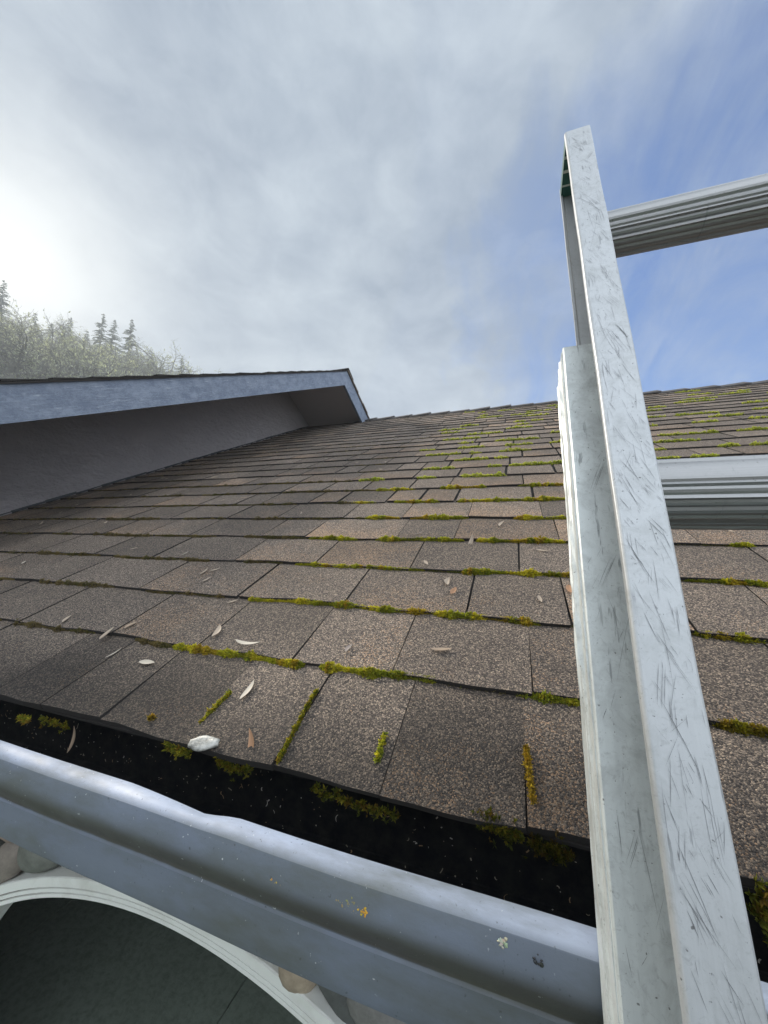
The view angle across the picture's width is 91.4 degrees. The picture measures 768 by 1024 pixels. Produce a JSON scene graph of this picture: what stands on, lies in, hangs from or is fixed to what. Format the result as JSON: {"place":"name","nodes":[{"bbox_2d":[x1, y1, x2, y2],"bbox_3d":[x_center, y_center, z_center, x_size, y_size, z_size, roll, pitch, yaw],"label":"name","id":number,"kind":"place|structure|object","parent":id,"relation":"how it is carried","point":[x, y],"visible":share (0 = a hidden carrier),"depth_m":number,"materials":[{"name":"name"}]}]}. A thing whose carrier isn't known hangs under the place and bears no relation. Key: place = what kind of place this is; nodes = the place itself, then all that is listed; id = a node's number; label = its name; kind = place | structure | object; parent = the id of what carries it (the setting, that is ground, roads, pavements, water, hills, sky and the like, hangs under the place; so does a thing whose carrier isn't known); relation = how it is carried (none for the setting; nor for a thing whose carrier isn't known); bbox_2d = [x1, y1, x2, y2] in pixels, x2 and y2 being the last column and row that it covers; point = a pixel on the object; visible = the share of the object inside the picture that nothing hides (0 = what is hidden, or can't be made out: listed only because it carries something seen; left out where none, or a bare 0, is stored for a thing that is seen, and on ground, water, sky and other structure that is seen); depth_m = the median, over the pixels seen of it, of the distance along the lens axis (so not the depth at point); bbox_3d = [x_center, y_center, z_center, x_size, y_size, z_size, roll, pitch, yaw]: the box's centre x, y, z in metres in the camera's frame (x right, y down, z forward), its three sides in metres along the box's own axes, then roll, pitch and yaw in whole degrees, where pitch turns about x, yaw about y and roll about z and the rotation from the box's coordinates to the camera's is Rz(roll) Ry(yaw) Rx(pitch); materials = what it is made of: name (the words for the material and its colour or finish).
{"place":"outdoors","nodes":[
{"label":"outdoors","id":0,"kind":"place"},
{"bbox_2d":[0,897,302,1023],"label":"concrete paving","id":1,"kind":"structure","parent":0,"point":[70,961],"depth_m":2.70,"materials":[{"name":"grey concrete"}]},
{"bbox_2d":[557,125,767,1023],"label":"extension ladder","id":2,"kind":"object","parent":1,"relation":"on","point":[675,941],"visible":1,"depth_m":0.23,"materials":[{"name":"metal"}]},
{"bbox_2d":[0,0,767,417],"label":"sky","id":3,"kind":"structure","parent":0,"point":[369,188],"materials":[{"name":"blue"}]},
{"bbox_3d":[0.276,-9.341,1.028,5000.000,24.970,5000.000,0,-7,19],"label":"ground","id":4,"kind":"structure","parent":0,"visible":0},
{"bbox_2d":[0,280,14,331],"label":"conifer tree","id":5,"kind":"object","parent":4,"relation":"on","point":[3,303],"visible":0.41,"depth_m":44.47,"materials":[{"name":"green plant"}]},
{"bbox_2d":[0,311,31,336],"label":"oak tree","id":6,"kind":"object","parent":4,"relation":"on","point":[2,320],"visible":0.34,"depth_m":39.36,"materials":[{"name":"green plant"}]},
{"bbox_2d":[0,315,57,378],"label":"oak tree","id":7,"kind":"object","parent":4,"relation":"on","point":[12,332],"visible":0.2,"depth_m":29.49,"materials":[{"name":"green plant"}]},
{"bbox_2d":[1,337,61,378],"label":"oak tree","id":8,"kind":"object","parent":4,"relation":"on","point":[39,352],"visible":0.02,"depth_m":32.84,"materials":[{"name":"green plant"}]},
{"bbox_2d":[26,314,40,339],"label":"conifer tree","id":9,"kind":"object","parent":4,"relation":"on","point":[33,319],"visible":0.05,"depth_m":49.45,"materials":[{"name":"green plant"}]},
{"bbox_2d":[15,311,69,357],"bbox_3d":[-34.536,-15.925,38.681,6.269,6.716,6.111,-4,-8,40],"label":"oak tree","id":10,"kind":"object","parent":4,"relation":"on","point":[42,342],"visible":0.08,"depth_m":36.72,"materials":[{"name":"green plant"}]},
{"bbox_2d":[0,299,97,378],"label":"oak tree","id":11,"kind":"object","parent":4,"relation":"on","point":[19,359],"visible":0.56,"depth_m":26.79,"materials":[{"name":"green plant"}]},
{"bbox_2d":[45,323,54,343],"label":"conifer tree","id":12,"kind":"object","parent":4,"relation":"on","point":[49,332],"depth_m":53.47,"materials":[{"name":"green plant"}]},
{"bbox_2d":[3,363,109,378],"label":"oak tree","id":13,"kind":"object","parent":4,"relation":"on","point":[44,369],"depth_m":31.08,"materials":[{"name":"green plant"}]},
{"bbox_2d":[31,314,95,351],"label":"oak tree","id":14,"kind":"object","parent":4,"relation":"on","point":[46,334],"visible":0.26,"depth_m":44.94,"materials":[{"name":"green plant"}]},
{"bbox_2d":[1,308,134,378],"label":"oak tree","id":15,"kind":"object","parent":4,"relation":"on","point":[51,367],"visible":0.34,"depth_m":26.94,"materials":[{"name":"green plant"}]},
{"bbox_2d":[65,318,74,336],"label":"conifer tree","id":16,"kind":"object","parent":4,"relation":"on","point":[70,325],"visible":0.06,"depth_m":47.22,"materials":[{"name":"green plant"}]},
{"bbox_2d":[78,331,91,353],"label":"conifer tree","id":17,"kind":"object","parent":4,"relation":"on","point":[87,338],"visible":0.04,"depth_m":57.91,"materials":[{"name":"green plant"}]},
{"bbox_2d":[65,326,126,373],"bbox_3d":[-28.780,-12.078,37.129,8.482,9.087,8.267,-1,-7,27],"label":"oak tree","id":18,"kind":"object","parent":4,"relation":"on","point":[93,353],"visible":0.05,"depth_m":34.99,"materials":[{"name":"green plant"}]},
{"bbox_2d":[56,352,137,377],"bbox_3d":[-21.301,-6.107,30.028,8.564,9.327,12.599,6,-8,-36],"label":"oak tree","id":19,"kind":"object","parent":4,"relation":"on","point":[96,369],"visible":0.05,"depth_m":25.96,"materials":[{"name":"green plant"}]},
{"bbox_2d":[86,313,109,354],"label":"conifer tree","id":20,"kind":"object","parent":4,"relation":"on","point":[100,332],"visible":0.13,"depth_m":50.83,"materials":[{"name":"green plant"}]},
{"bbox_2d":[75,340,124,377],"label":"oak tree","id":21,"kind":"object","parent":4,"relation":"on","point":[104,358],"visible":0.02,"depth_m":30.75,"materials":[{"name":"green plant"}]},
{"bbox_2d":[46,350,169,376],"bbox_3d":[-24.724,-9.106,34.209,10.144,11.089,9.685,6,-7,-32],"label":"oak tree","id":22,"kind":"object","parent":4,"relation":"on","point":[94,372],"depth_m":31.18,"materials":[{"name":"green plant"}]},
{"bbox_2d":[64,325,156,376],"bbox_3d":[-24.419,-10.015,35.256,9.513,10.456,9.760,7,-8,-40],"label":"oak tree","id":23,"kind":"object","parent":4,"relation":"on","point":[109,359],"visible":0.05,"depth_m":31.87,"materials":[{"name":"green plant"}]},
{"bbox_2d":[99,320,121,355],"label":"conifer tree","id":24,"kind":"object","parent":4,"relation":"on","point":[114,337],"visible":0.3,"depth_m":50.04,"materials":[{"name":"green plant"}]},
{"bbox_2d":[85,338,151,372],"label":"oak tree","id":25,"kind":"object","parent":4,"relation":"on","point":[113,354],"visible":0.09,"depth_m":40.28,"materials":[{"name":"green plant"}]},
{"bbox_2d":[116,320,140,364],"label":"conifer tree","id":26,"kind":"object","parent":4,"relation":"on","point":[130,331],"visible":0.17,"depth_m":47.74,"materials":[{"name":"green plant"}]},
{"bbox_2d":[69,335,198,375],"bbox_3d":[-23.786,-10.291,36.286,12.900,11.650,8.543,3,-6,-9],"label":"oak tree","id":27,"kind":"object","parent":4,"relation":"on","point":[187,368],"visible":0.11,"depth_m":36.02,"materials":[{"name":"green plant"}]},
{"bbox_2d":[112,341,177,374],"bbox_3d":[-27.885,-13.411,41.879,9.935,8.281,6.580,-1,-7,22],"label":"oak tree","id":28,"kind":"object","parent":4,"relation":"on","point":[131,364],"visible":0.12,"depth_m":39.66,"materials":[{"name":"green plant"}]},
{"bbox_2d":[123,345,188,375],"bbox_3d":[-26.003,-12.134,41.308,12.443,9.135,8.459,-1,-7,26],"label":"oak tree","id":29,"kind":"object","parent":4,"relation":"on","point":[153,371],"visible":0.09,"depth_m":38.55,"materials":[{"name":"green plant"}]},
{"bbox_2d":[124,332,190,374],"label":"oak tree","id":30,"kind":"object","parent":4,"relation":"on","point":[154,356],"visible":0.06,"depth_m":42.88,"materials":[{"name":"green plant"}]},
{"bbox_2d":[125,370,220,375],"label":"oak tree","id":31,"kind":"object","parent":4,"relation":"on","point":[151,375],"visible":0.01,"depth_m":34.62,"materials":[{"name":"green plant"}]},
{"bbox_2d":[174,357,184,374],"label":"conifer tree","id":32,"kind":"object","parent":4,"relation":"on","point":[182,365],"visible":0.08,"depth_m":52.67,"materials":[{"name":"green plant"}]},
{"bbox_2d":[0,368,767,1023],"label":"house","id":33,"kind":"structure","parent":4,"relation":"on","point":[204,862],"depth_m":0.53,"materials":[{"name":"asphalt"}]},
{"bbox_2d":[16,714,30,725],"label":"moss clump","id":34,"kind":"object","parent":33,"relation":"on","point":[23,719],"visible":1,"depth_m":0.51,"materials":[{"name":"green plant"}]},
{"bbox_2d":[38,714,69,733],"bbox_3d":[-0.434,0.279,0.492,0.061,0.017,0.011,0,-7,19],"label":"moss clump","id":35,"kind":"object","parent":33,"relation":"on","point":[50,721],"visible":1,"depth_m":0.49,"materials":[{"name":"green plant"}]},
{"bbox_2d":[67,727,75,752],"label":"fallen leaf","id":36,"kind":"object","parent":33,"relation":"on","point":[72,740],"visible":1,"depth_m":0.51,"materials":[{"name":"beige plant"}]},
{"bbox_2d":[99,627,113,638],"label":"fallen leaf","id":37,"kind":"object","parent":33,"relation":"on","point":[105,633],"visible":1,"depth_m":0.65,"materials":[{"name":"beige plant"}]},
{"bbox_2d":[139,660,154,663],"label":"fallen leaf","id":38,"kind":"object","parent":33,"relation":"on","point":[146,661],"visible":1,"depth_m":0.57,"materials":[{"name":"white plant"}]},
{"bbox_2d":[146,712,156,720],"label":"moss clump","id":39,"kind":"object","parent":33,"relation":"on","point":[151,716],"visible":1,"depth_m":0.46,"materials":[{"name":"green plant"}]},
{"bbox_2d":[162,740,192,759],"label":"moss clump","id":40,"kind":"object","parent":33,"relation":"on","point":[173,748],"visible":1,"depth_m":0.42,"materials":[{"name":"green plant"}]},
{"bbox_2d":[188,735,219,751],"bbox_3d":[-0.198,0.254,0.411,0.037,0.006,0.017,-5,33,6],"label":"white stone","id":41,"kind":"object","parent":33,"relation":"on","point":[202,743],"visible":1,"depth_m":0.41,"materials":[{"name":"white stone"}]},
{"bbox_2d":[198,688,231,723],"bbox_3d":[-0.209,0.242,0.467,0.010,0.030,0.049,-1,-7,24],"label":"moss clump","id":42,"kind":"object","parent":33,"relation":"on","point":[221,699],"visible":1,"depth_m":0.47,"materials":[{"name":"green plant"}]},
{"bbox_2d":[212,624,220,635],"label":"fallen leaf","id":43,"kind":"object","parent":33,"relation":"on","point":[217,630],"visible":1,"depth_m":0.62,"materials":[{"name":"beige plant"}]},
{"bbox_2d":[213,756,253,781],"bbox_3d":[-0.160,0.272,0.399,0.052,0.024,0.011,0,-7,19],"label":"moss clump","id":44,"kind":"object","parent":33,"relation":"on","point":[230,767],"visible":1,"depth_m":0.40,"materials":[{"name":"green plant"}]},
{"bbox_2d":[235,639,257,644],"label":"fallen leaf","id":45,"kind":"object","parent":33,"relation":"on","point":[243,642],"visible":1,"depth_m":0.57,"materials":[{"name":"white plant"}]},
{"bbox_2d":[240,680,253,698],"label":"fallen leaf","id":46,"kind":"object","parent":33,"relation":"on","point":[247,690],"visible":1,"depth_m":0.49,"materials":[{"name":"white plant"}]},
{"bbox_2d":[248,728,253,747],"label":"fallen leaf","id":47,"kind":"object","parent":33,"relation":"on","point":[251,741],"visible":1,"depth_m":0.41,"materials":[{"name":"brown plant"}]},
{"bbox_2d":[275,687,318,764],"bbox_3d":[-0.098,0.242,0.430,0.010,0.050,0.093,0,-7,16],"label":"moss clump","id":48,"kind":"object","parent":33,"relation":"on","point":[283,750],"visible":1,"depth_m":0.42,"materials":[{"name":"green plant"}]},
{"bbox_2d":[335,896,357,911],"bbox_3d":[-0.027,0.281,0.269,0.018,0.010,0.003,0,-7,19],"label":"lichen patch","id":49,"kind":"object","parent":33,"relation":"on","point":[353,902],"visible":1,"depth_m":0.27,"materials":[{"name":"grey plant"}]},
{"bbox_2d":[309,781,400,824],"bbox_3d":[-0.029,0.273,0.352,0.094,0.020,0.011,0,-7,19],"label":"moss clump","id":50,"kind":"object","parent":33,"relation":"on","point":[371,809],"visible":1,"depth_m":0.35,"materials":[{"name":"green plant"}]},
{"bbox_2d":[357,907,367,917],"bbox_3d":[-0.015,0.282,0.265,0.009,0.007,0.002,0,-7,19],"label":"lichen patch","id":51,"kind":"object","parent":33,"relation":"on","point":[364,911],"visible":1,"depth_m":0.26,"materials":[{"name":"yellow plant"}]},
{"bbox_2d":[373,732,387,762],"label":"moss clump","id":52,"kind":"object","parent":33,"relation":"on","point":[379,752],"visible":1,"depth_m":0.38,"materials":[{"name":"green plant"}]},
{"bbox_2d":[4,704,760,962],"bbox_3d":[0.063,0.330,0.320,2.487,0.058,0.118,0,-7,19],"label":"gutter debris","id":53,"kind":"object","parent":33,"relation":"on","point":[527,851],"visible":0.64,"depth_m":0.43,"materials":[{"name":"brown plant"}]},
{"bbox_2d":[0,389,767,738],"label":"course moss","id":54,"kind":"object","parent":33,"relation":"on","point":[736,725],"visible":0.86,"depth_m":0.89,"materials":[{"name":"green plant"}]},
{"bbox_2d":[431,648,451,650],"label":"fallen leaf","id":55,"kind":"object","parent":33,"relation":"on","point":[440,649],"visible":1,"depth_m":0.52,"materials":[{"name":"beige plant"}]},
{"bbox_2d":[450,587,456,593],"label":"fallen leaf","id":56,"kind":"object","parent":33,"relation":"on","point":[453,590],"visible":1,"depth_m":0.65,"materials":[{"name":"beige plant"}]},
{"bbox_2d":[472,805,525,850],"bbox_3d":[0.094,0.262,0.311,0.045,0.026,0.015,0,-7,19],"label":"moss clump","id":57,"kind":"object","parent":33,"relation":"on","point":[512,835],"visible":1,"depth_m":0.31,"materials":[{"name":"green plant"}]},
{"bbox_2d":[497,937,507,948],"bbox_3d":[0.075,0.273,0.237,0.006,0.006,0.002,0,-7,19],"label":"lichen patch","id":58,"kind":"object","parent":33,"relation":"on","point":[501,940],"visible":1,"depth_m":0.24,"materials":[{"name":"white plant"}]},
{"bbox_2d":[521,744,538,804],"bbox_3d":[0.133,0.240,0.346,0.012,0.031,0.053,0,-6,14],"label":"moss clump","id":59,"kind":"object","parent":33,"relation":"on","point":[529,776],"visible":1,"depth_m":0.34,"materials":[{"name":"green plant"}]},
{"bbox_2d":[532,954,543,967],"bbox_3d":[0.094,0.275,0.229,0.007,0.006,0.002,0,-7,19],"label":"lichen patch","id":60,"kind":"object","parent":33,"relation":"on","point":[541,964],"visible":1,"depth_m":0.23,"materials":[{"name":"black plant"}]},
{"bbox_2d":[521,830,574,866],"bbox_3d":[0.130,0.265,0.297,0.041,0.025,0.013,0,-7,19],"label":"moss clump","id":61,"kind":"object","parent":33,"relation":"on","point":[553,850],"visible":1,"depth_m":0.29,"materials":[{"name":"green plant"}]},
{"bbox_2d":[566,585,571,592],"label":"fallen leaf","id":62,"kind":"object","parent":33,"relation":"on","point":[568,588],"visible":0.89,"depth_m":0.62,"materials":[{"name":"beige plant"}]},
{"bbox_2d":[744,873,767,946],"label":"moss clump","id":63,"kind":"object","parent":33,"relation":"on","point":[759,909],"visible":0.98,"depth_m":0.25,"materials":[{"name":"green plant"}]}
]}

